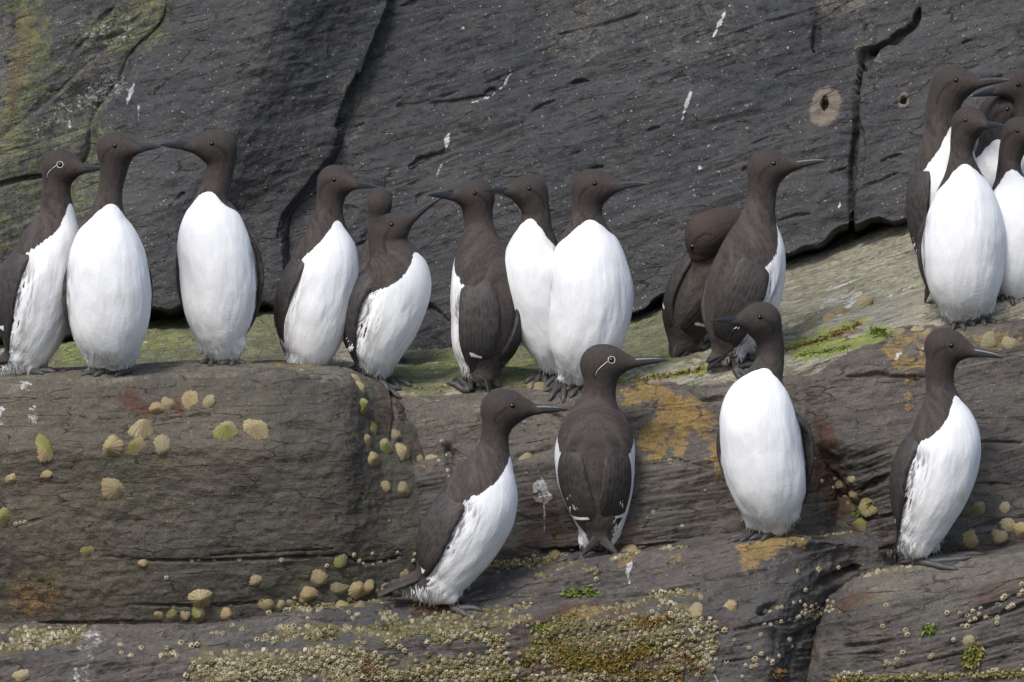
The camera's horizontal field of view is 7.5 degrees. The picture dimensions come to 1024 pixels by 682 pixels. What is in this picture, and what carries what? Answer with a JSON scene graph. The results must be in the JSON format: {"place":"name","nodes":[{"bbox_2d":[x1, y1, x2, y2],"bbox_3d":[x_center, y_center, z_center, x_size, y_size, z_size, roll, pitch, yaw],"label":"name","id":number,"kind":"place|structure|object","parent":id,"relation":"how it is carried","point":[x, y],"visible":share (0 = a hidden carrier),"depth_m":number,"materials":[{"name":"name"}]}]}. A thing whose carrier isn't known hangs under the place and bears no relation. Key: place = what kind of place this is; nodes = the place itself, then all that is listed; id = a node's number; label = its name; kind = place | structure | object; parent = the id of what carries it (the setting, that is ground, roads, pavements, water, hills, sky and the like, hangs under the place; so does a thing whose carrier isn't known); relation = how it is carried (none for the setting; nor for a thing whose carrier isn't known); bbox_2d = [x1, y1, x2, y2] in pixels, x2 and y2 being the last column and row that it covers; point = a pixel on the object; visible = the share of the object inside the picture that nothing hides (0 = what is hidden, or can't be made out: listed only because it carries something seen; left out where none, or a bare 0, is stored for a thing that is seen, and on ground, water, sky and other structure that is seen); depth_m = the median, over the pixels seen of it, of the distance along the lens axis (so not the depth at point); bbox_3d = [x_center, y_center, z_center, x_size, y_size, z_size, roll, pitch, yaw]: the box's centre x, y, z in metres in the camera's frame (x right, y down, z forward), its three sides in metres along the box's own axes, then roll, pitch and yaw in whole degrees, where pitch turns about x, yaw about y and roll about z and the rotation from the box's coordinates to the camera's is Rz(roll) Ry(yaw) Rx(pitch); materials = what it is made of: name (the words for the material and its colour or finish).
{"place":"outdoors","nodes":[
{"label":"outdoors","id":0,"kind":"place"},
{"bbox_2d":[0,526,895,681],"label":"shore rock","id":1,"kind":"object","parent":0,"point":[753,579],"visible":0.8,"depth_m":14.00,"materials":[{"name":"stone"}]},
{"bbox_2d":[12,669,29,681],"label":"limpet","id":2,"kind":"object","parent":1,"relation":"on","point":[21,675],"visible":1,"depth_m":13.93},
{"bbox_2d":[0,360,424,624],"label":"limpet boulder","id":3,"kind":"object","parent":1,"relation":"on","point":[299,489],"visible":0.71,"depth_m":14.05,"materials":[{"name":"stone"}]},
{"bbox_2d":[0,507,9,526],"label":"limpet","id":4,"kind":"object","parent":3,"relation":"attached to","point":[4,516],"visible":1,"depth_m":14.04},
{"bbox_2d":[5,473,16,483],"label":"limpet","id":5,"kind":"object","parent":3,"relation":"attached to","point":[11,479],"visible":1,"depth_m":14.04},
{"bbox_2d":[35,433,53,463],"bbox_3d":[-0.847,0.193,14.026,0.038,0.059,0.015,-17,-6,4],"label":"limpet","id":6,"kind":"object","parent":3,"relation":"attached to","point":[44,449],"visible":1,"depth_m":14.02},
{"bbox_2d":[40,470,52,479],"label":"limpet","id":7,"kind":"object","parent":3,"relation":"attached to","point":[46,474],"visible":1,"depth_m":14.03},
{"bbox_2d":[0,150,99,375],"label":"guillemot","id":8,"kind":"object","parent":3,"relation":"on","point":[33,328],"visible":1,"depth_m":14.11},
{"bbox_2d":[80,545,93,556],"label":"limpet","id":9,"kind":"object","parent":3,"relation":"attached to","point":[87,551],"visible":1,"depth_m":14.05},
{"bbox_2d":[62,132,162,376],"bbox_3d":[-0.720,-0.154,14.085,0.189,0.452,0.174,0,6,0],"label":"guillemot","id":10,"kind":"object","parent":3,"relation":"on","point":[107,292],"visible":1,"depth_m":14.03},
{"bbox_2d":[101,478,124,499],"bbox_3d":[-0.717,0.267,14.033,0.049,0.057,0.017,-35,12,-7],"label":"limpet","id":11,"kind":"object","parent":3,"relation":"attached to","point":[114,488],"visible":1,"depth_m":14.03},
{"bbox_2d":[102,434,123,456],"bbox_3d":[-0.719,0.194,14.017,0.043,0.048,0.024,21,8,1],"label":"limpet","id":12,"kind":"object","parent":3,"relation":"attached to","point":[113,444],"visible":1,"depth_m":14.02},
{"bbox_2d":[126,436,145,454],"bbox_3d":[-0.677,0.193,14.023,0.044,0.032,0.009,-34,9,0],"label":"limpet","id":13,"kind":"object","parent":3,"relation":"attached to","point":[136,445],"visible":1,"depth_m":14.02},
{"bbox_2d":[128,418,153,438],"bbox_3d":[-0.666,0.159,14.030,0.053,0.045,0.028,-27,-20,-18],"label":"limpet","id":14,"kind":"object","parent":3,"relation":"attached to","point":[143,428],"visible":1,"depth_m":14.03},
{"bbox_2d":[138,558,147,566],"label":"limpet","id":15,"kind":"object","parent":3,"relation":"on","point":[143,562],"visible":1,"depth_m":14.06},
{"bbox_2d":[148,402,164,413],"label":"limpet","id":16,"kind":"object","parent":3,"relation":"attached to","point":[157,407],"visible":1,"depth_m":14.04},
{"bbox_2d":[154,611,162,619],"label":"limpet","id":17,"kind":"object","parent":3,"relation":"attached to","point":[158,615],"visible":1,"depth_m":14.09},
{"bbox_2d":[153,434,169,454],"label":"limpet","id":18,"kind":"object","parent":3,"relation":"attached to","point":[161,442],"visible":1,"depth_m":14.02},
{"bbox_2d":[161,397,175,409],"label":"limpet","id":19,"kind":"object","parent":3,"relation":"attached to","point":[167,403],"visible":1,"depth_m":14.04},
{"bbox_2d":[166,604,176,619],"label":"limpet","id":20,"kind":"object","parent":3,"relation":"attached to","point":[171,614],"visible":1,"depth_m":14.09},
{"bbox_2d":[180,611,190,620],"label":"limpet","id":21,"kind":"object","parent":3,"relation":"attached to","point":[184,616],"visible":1,"depth_m":14.09},
{"bbox_2d":[181,390,197,407],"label":"limpet","id":22,"kind":"object","parent":3,"relation":"attached to","point":[189,398],"visible":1,"depth_m":14.05},
{"bbox_2d":[192,605,204,622],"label":"limpet","id":23,"kind":"object","parent":3,"relation":"attached to","point":[198,615],"visible":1,"depth_m":14.09},
{"bbox_2d":[187,589,212,607],"bbox_3d":[-0.562,0.469,14.077,0.053,0.048,0.030,-9,25,-4],"label":"limpet","id":24,"kind":"object","parent":3,"relation":"attached to","point":[199,598],"visible":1,"depth_m":14.07},
{"bbox_2d":[202,394,215,407],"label":"limpet","id":25,"kind":"object","parent":3,"relation":"attached to","point":[208,401],"visible":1,"depth_m":14.04},
{"bbox_2d":[159,129,263,365],"bbox_3d":[-0.547,-0.168,14.200,0.191,0.442,0.152,0,6,0],"label":"guillemot","id":26,"kind":"object","parent":3,"relation":"on","point":[219,274],"visible":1,"depth_m":14.15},
{"bbox_2d":[212,421,237,440],"bbox_3d":[-0.514,0.163,14.025,0.058,0.052,0.023,-3,-25,-7],"label":"limpet","id":27,"kind":"object","parent":3,"relation":"attached to","point":[225,430],"visible":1,"depth_m":14.02},
{"bbox_2d":[220,605,232,620],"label":"limpet","id":28,"kind":"object","parent":3,"relation":"attached to","point":[226,613],"visible":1,"depth_m":14.09},
{"bbox_2d":[249,575,261,585],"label":"limpet","id":29,"kind":"object","parent":3,"relation":"attached to","point":[255,580],"visible":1,"depth_m":14.07},
{"bbox_2d":[243,418,268,439],"bbox_3d":[-0.461,0.162,14.023,0.064,0.046,0.020,44,1,11],"label":"limpet","id":30,"kind":"object","parent":3,"relation":"attached to","point":[255,429],"visible":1,"depth_m":14.02},
{"bbox_2d":[257,599,273,610],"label":"limpet","id":31,"kind":"object","parent":3,"relation":"attached to","point":[266,604],"visible":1,"depth_m":14.09},
{"bbox_2d":[277,600,285,609],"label":"limpet","id":32,"kind":"object","parent":3,"relation":"attached to","point":[281,604],"visible":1,"depth_m":14.10},
{"bbox_2d":[286,599,294,606],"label":"limpet","id":33,"kind":"object","parent":3,"relation":"attached to","point":[288,601],"visible":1,"depth_m":14.10},
{"bbox_2d":[300,586,317,600],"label":"limpet","id":34,"kind":"object","parent":3,"relation":"attached to","point":[307,593],"visible":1,"depth_m":14.09},
{"bbox_2d":[310,569,328,587],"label":"limpet","id":35,"kind":"object","parent":3,"relation":"attached to","point":[318,578],"visible":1,"depth_m":14.08},
{"bbox_2d":[274,165,377,365],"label":"guillemot","id":36,"kind":"object","parent":3,"relation":"on","point":[318,279],"visible":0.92,"depth_m":14.26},
{"bbox_2d":[330,582,349,594],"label":"limpet","id":37,"kind":"object","parent":3,"relation":"attached to","point":[336,588],"visible":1,"depth_m":14.10},
{"bbox_2d":[333,553,347,569],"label":"limpet","id":38,"kind":"object","parent":3,"relation":"attached to","point":[340,561],"visible":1,"depth_m":14.08},
{"bbox_2d":[335,600,348,605],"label":"limpet","id":39,"kind":"object","parent":3,"relation":"attached to","point":[340,603],"visible":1,"depth_m":14.09},
{"bbox_2d":[351,374,361,381],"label":"limpet","id":40,"kind":"object","parent":3,"relation":"attached to","point":[356,376],"visible":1,"depth_m":14.19},
{"bbox_2d":[348,581,365,599],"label":"limpet","id":41,"kind":"object","parent":3,"relation":"attached to","point":[356,590],"visible":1,"depth_m":14.11},
{"bbox_2d":[356,381,364,393],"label":"limpet","id":42,"kind":"object","parent":3,"relation":"attached to","point":[361,386],"visible":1,"depth_m":14.14},
{"bbox_2d":[360,398,368,413],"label":"limpet","id":43,"kind":"object","parent":3,"relation":"attached to","point":[364,403],"visible":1,"depth_m":14.12},
{"bbox_2d":[364,434,371,446],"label":"limpet","id":44,"kind":"object","parent":3,"relation":"attached to","point":[367,440],"visible":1,"depth_m":14.12},
{"bbox_2d":[364,579,374,594],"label":"limpet","id":45,"kind":"object","parent":3,"relation":"on","point":[369,586],"visible":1,"depth_m":14.12},
{"bbox_2d":[368,451,379,466],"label":"limpet","id":46,"kind":"object","parent":3,"relation":"attached to","point":[373,459],"visible":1,"depth_m":14.12},
{"bbox_2d":[370,420,377,434],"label":"limpet","id":47,"kind":"object","parent":3,"relation":"attached to","point":[373,427],"visible":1,"depth_m":14.15},
{"bbox_2d":[381,480,390,492],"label":"limpet","id":48,"kind":"object","parent":3,"relation":"attached to","point":[386,486],"visible":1,"depth_m":14.14},
{"bbox_2d":[380,438,392,454],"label":"limpet","id":49,"kind":"object","parent":3,"relation":"attached to","point":[386,447],"visible":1,"depth_m":14.16},
{"bbox_2d":[343,199,438,398],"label":"guillemot","id":50,"kind":"object","parent":3,"relation":"on","point":[388,302],"visible":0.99,"depth_m":14.27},
{"bbox_2d":[390,429,401,440],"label":"limpet","id":51,"kind":"object","parent":3,"relation":"attached to","point":[396,435],"visible":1,"depth_m":14.20},
{"bbox_2d":[395,443,409,461],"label":"limpet","id":52,"kind":"object","parent":3,"relation":"attached to","point":[402,451],"visible":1,"depth_m":14.19},
{"bbox_2d":[397,481,409,497],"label":"limpet","id":53,"kind":"object","parent":3,"relation":"attached to","point":[403,489],"visible":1,"depth_m":14.16},
{"bbox_2d":[400,569,408,576],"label":"limpet","id":54,"kind":"object","parent":3,"relation":"attached to","point":[405,572],"visible":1,"depth_m":14.15},
{"bbox_2d":[425,454,436,459],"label":"limpet","id":55,"kind":"object","parent":3,"relation":"attached to","point":[430,456],"visible":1,"depth_m":14.23},
{"bbox_2d":[354,601,366,607],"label":"limpet","id":56,"kind":"object","parent":1,"relation":"on","point":[361,604],"visible":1,"depth_m":14.06},
{"bbox_2d":[360,654,375,677],"bbox_3d":[-0.259,0.581,13.926,0.030,0.042,0.020,0,6,0],"label":"seaweed tuft","id":57,"kind":"object","parent":1,"relation":"on","point":[366,664],"visible":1,"depth_m":13.93,"materials":[{"name":"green plant"}]},
{"bbox_2d":[377,389,569,616],"bbox_3d":[-0.076,0.291,14.010,0.332,0.412,0.162,4,7,30],"label":"guillemot","id":58,"kind":"object","parent":1,"relation":"on","point":[466,525],"visible":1,"depth_m":13.97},
{"bbox_2d":[0,530,1023,681],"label":"barnacle crust","id":59,"kind":"object","parent":1,"relation":"on","point":[392,676],"visible":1,"depth_m":13.93},
{"bbox_2d":[548,549,560,557],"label":"limpet","id":60,"kind":"object","parent":1,"relation":"on","point":[555,553],"visible":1,"depth_m":14.17},
{"bbox_2d":[559,584,599,598],"bbox_3d":[0.123,0.454,14.029,0.074,0.031,0.027,1,6,10],"label":"seaweed tuft","id":61,"kind":"object","parent":1,"relation":"on","point":[574,593],"visible":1,"depth_m":14.02,"materials":[{"name":"green plant"}]},
{"bbox_2d":[555,344,668,562],"bbox_3d":[0.165,0.206,14.123,0.188,0.399,0.152,5,8,39],"label":"guillemot","id":62,"kind":"object","parent":1,"relation":"on","point":[595,457],"visible":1,"depth_m":14.09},
{"bbox_2d":[620,544,638,551],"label":"limpet","id":63,"kind":"object","parent":1,"relation":"on","point":[630,547],"visible":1,"depth_m":14.15},
{"bbox_2d":[306,603,1023,681],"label":"seaweed carpet","id":64,"kind":"object","parent":1,"relation":"on","point":[579,660],"visible":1,"depth_m":13.93,"materials":[{"name":"green plant"}]},
{"bbox_2d":[689,602,702,617],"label":"limpet","id":65,"kind":"object","parent":1,"relation":"on","point":[694,607],"visible":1,"depth_m":13.94},
{"bbox_2d":[723,599,737,610],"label":"limpet","id":66,"kind":"object","parent":1,"relation":"on","point":[731,605],"visible":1,"depth_m":13.96},
{"bbox_2d":[751,656,759,662],"bbox_3d":[0.435,0.569,13.934,0.013,0.012,0.012,-4,7,-35],"label":"barnacle","id":67,"kind":"object","parent":1,"relation":"on","point":[755,659],"visible":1,"depth_m":13.93},
{"bbox_2d":[708,301,814,543],"bbox_3d":[0.449,0.148,14.045,0.196,0.438,0.158,0,6,0],"label":"guillemot","id":68,"kind":"object","parent":1,"relation":"on","point":[765,446],"visible":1,"depth_m":14.00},
{"bbox_2d":[764,667,789,680],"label":"seaweed tuft","id":69,"kind":"object","parent":1,"relation":"on","point":[780,673],"visible":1,"depth_m":13.96,"materials":[{"name":"brown plant"}]},
{"bbox_2d":[0,0,1023,349],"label":"cliff","id":70,"kind":"structure","parent":0,"point":[684,110],"depth_m":14.87,"materials":[{"name":"stone"}]},
{"bbox_2d":[0,223,1023,396],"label":"rock slope","id":71,"kind":"structure","parent":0,"point":[879,267],"depth_m":14.56,"materials":[{"name":"stone"}]},
{"bbox_2d":[358,178,405,362],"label":"guillemot","id":72,"kind":"object","parent":71,"relation":"on","point":[380,202],"visible":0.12,"depth_m":14.62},
{"bbox_2d":[402,320,865,389],"bbox_3d":[0.230,0.031,14.322,0.861,0.121,0.114,-1,6,-7],"label":"weed strip","id":73,"kind":"object","parent":71,"relation":"on","point":[843,330],"visible":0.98,"depth_m":14.33,"materials":[{"name":"green plant"}]},
{"bbox_2d":[662,207,741,357],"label":"guillemot","id":74,"kind":"object","parent":71,"relation":"on","point":[706,233],"visible":0.64,"depth_m":14.44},
{"bbox_2d":[701,150,827,378],"bbox_3d":[0.457,-0.140,14.322,0.207,0.426,0.157,-2,6,-17],"label":"guillemot","id":75,"kind":"object","parent":71,"relation":"on","point":[748,266],"visible":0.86,"depth_m":14.27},
{"bbox_2d":[822,313,836,321],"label":"limpet","id":76,"kind":"object","parent":71,"relation":"on","point":[828,317],"visible":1,"depth_m":14.47},
{"bbox_2d":[834,307,849,314],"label":"limpet","id":77,"kind":"object","parent":71,"relation":"on","point":[839,310],"visible":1,"depth_m":14.49},
{"bbox_2d":[856,295,872,306],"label":"limpet","id":78,"kind":"object","parent":71,"relation":"attached to","point":[863,300],"visible":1,"depth_m":14.52},
{"bbox_2d":[398,374,839,577],"bbox_3d":[0.212,0.277,14.308,1.058,0.480,0.359,-1,6,-7],"label":"rock","id":79,"kind":"object","parent":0,"point":[678,424],"visible":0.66,"depth_m":14.20,"materials":[{"name":"stone"}]},
{"bbox_2d":[427,179,521,392],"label":"guillemot","id":80,"kind":"object","parent":79,"relation":"on","point":[486,332],"visible":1,"depth_m":14.27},
{"bbox_2d":[484,175,559,388],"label":"guillemot","id":81,"kind":"object","parent":79,"relation":"on","point":[531,246],"visible":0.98,"depth_m":14.26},
{"bbox_2d":[519,452,532,459],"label":"limpet","id":82,"kind":"object","parent":79,"relation":"on","point":[526,455],"visible":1,"depth_m":14.22},
{"bbox_2d":[526,382,545,389],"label":"limpet","id":83,"kind":"object","parent":79,"relation":"on","point":[540,385],"visible":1,"depth_m":14.31},
{"bbox_2d":[543,169,648,402],"bbox_3d":[0.152,-0.103,14.277,0.196,0.430,0.166,0,6,0],"label":"guillemot","id":84,"kind":"object","parent":79,"relation":"on","point":[591,297],"visible":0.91,"depth_m":14.22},
{"bbox_2d":[803,318,1023,560],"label":"rock","id":85,"kind":"object","parent":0,"point":[864,403],"visible":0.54,"depth_m":14.21,"materials":[{"name":"stone"}]},
{"bbox_2d":[835,480,842,488],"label":"limpet","id":86,"kind":"object","parent":85,"relation":"on","point":[838,483],"visible":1,"depth_m":14.25},
{"bbox_2d":[847,476,854,483],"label":"limpet","id":87,"kind":"object","parent":85,"relation":"attached to","point":[850,479],"visible":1,"depth_m":14.22},
{"bbox_2d":[848,489,861,502],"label":"limpet","id":88,"kind":"object","parent":85,"relation":"attached to","point":[853,494],"visible":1,"depth_m":14.24},
{"bbox_2d":[852,518,867,531],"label":"limpet","id":89,"kind":"object","parent":85,"relation":"attached to","point":[859,525],"visible":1,"depth_m":14.22},
{"bbox_2d":[848,501,874,516],"bbox_3d":[0.637,0.307,14.225,0.027,0.038,0.063,-3,7,-26],"label":"seaweed tuft","id":90,"kind":"object","parent":85,"relation":"on","point":[857,513],"visible":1,"depth_m":14.23,"materials":[{"name":"green plant"}]},
{"bbox_2d":[858,498,877,516],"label":"limpet","id":91,"kind":"object","parent":85,"relation":"attached to","point":[864,511],"visible":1,"depth_m":14.21},
{"bbox_2d":[869,324,891,337],"bbox_3d":[0.675,-0.015,14.326,0.031,0.025,0.078,-4,7,-36],"label":"seaweed tuft","id":92,"kind":"object","parent":85,"relation":"on","point":[878,331],"visible":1,"depth_m":14.32,"materials":[{"name":"green plant"}]},
{"bbox_2d":[892,328,904,336],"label":"limpet","id":93,"kind":"object","parent":85,"relation":"on","point":[897,332],"visible":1,"depth_m":14.30},
{"bbox_2d":[910,326,923,330],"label":"limpet","id":94,"kind":"object","parent":85,"relation":"on","point":[917,328],"visible":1,"depth_m":14.30},
{"bbox_2d":[922,328,932,334],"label":"limpet","id":95,"kind":"object","parent":85,"relation":"on","point":[927,330],"visible":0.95,"depth_m":14.26},
{"bbox_2d":[906,66,1009,302],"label":"guillemot","id":96,"kind":"object","parent":85,"relation":"on","point":[952,88],"visible":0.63,"depth_m":14.28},
{"bbox_2d":[917,106,1005,330],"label":"guillemot","id":97,"kind":"object","parent":85,"relation":"on","point":[961,244],"visible":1,"depth_m":14.22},
{"bbox_2d":[962,528,978,548],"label":"limpet","id":98,"kind":"object","parent":85,"relation":"attached to","point":[970,539],"visible":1,"depth_m":14.15},
{"bbox_2d":[969,501,984,515],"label":"limpet","id":99,"kind":"object","parent":85,"relation":"attached to","point":[977,508],"visible":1,"depth_m":14.16},
{"bbox_2d":[981,331,997,347],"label":"limpet","id":100,"kind":"object","parent":85,"relation":"attached to","point":[988,340],"visible":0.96,"depth_m":14.23},
{"bbox_2d":[974,96,1015,187],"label":"guillemot","id":101,"kind":"object","parent":85,"relation":"on","point":[1001,110],"visible":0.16,"depth_m":14.38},
{"bbox_2d":[971,68,1023,173],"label":"guillemot","id":102,"kind":"object","parent":85,"relation":"on","point":[1012,90],"visible":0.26,"depth_m":14.37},
{"bbox_2d":[991,529,1007,544],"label":"limpet","id":103,"kind":"object","parent":85,"relation":"on","point":[1000,537],"visible":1,"depth_m":14.14},
{"bbox_2d":[999,501,1009,512],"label":"limpet","id":104,"kind":"object","parent":85,"relation":"attached to","point":[1004,507],"visible":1,"depth_m":14.16},
{"bbox_2d":[1000,517,1014,531],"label":"limpet","id":105,"kind":"object","parent":85,"relation":"on","point":[1008,524],"visible":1,"depth_m":14.14},
{"bbox_2d":[992,117,1023,305],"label":"guillemot","id":106,"kind":"object","parent":85,"relation":"on","point":[1008,188],"visible":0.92,"depth_m":14.27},
{"bbox_2d":[1001,336,1016,350],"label":"limpet","id":107,"kind":"object","parent":85,"relation":"attached to","point":[1008,342],"visible":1,"depth_m":14.23},
{"bbox_2d":[1013,522,1023,538],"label":"limpet","id":108,"kind":"object","parent":85,"relation":"attached to","point":[1018,527],"visible":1,"depth_m":14.14},
{"bbox_2d":[806,543,1023,681],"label":"rock","id":109,"kind":"object","parent":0,"point":[850,635],"visible":0.96,"depth_m":13.96,"materials":[{"name":"stone"}]},
{"bbox_2d":[921,623,943,635],"bbox_3d":[0.752,0.516,13.947,0.041,0.024,0.017,0,6,0],"label":"seaweed tuft","id":110,"kind":"object","parent":109,"relation":"on","point":[930,629],"visible":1,"depth_m":13.95,"materials":[{"name":"green plant"}]},
{"bbox_2d":[877,327,1003,570],"bbox_3d":[0.774,0.193,14.049,0.223,0.438,0.152,0,6,0],"label":"guillemot","id":111,"kind":"object","parent":109,"relation":"on","point":[935,466],"visible":1,"depth_m":14.00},
{"bbox_2d":[962,635,974,645],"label":"limpet","id":112,"kind":"object","parent":109,"relation":"on","point":[967,639],"visible":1,"depth_m":13.94},
{"bbox_2d":[959,641,985,669],"bbox_3d":[0.824,0.562,13.935,0.049,0.051,0.027,0,6,0],"label":"seaweed tuft","id":113,"kind":"object","parent":109,"relation":"on","point":[972,651],"visible":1,"depth_m":13.93,"materials":[{"name":"green plant"}]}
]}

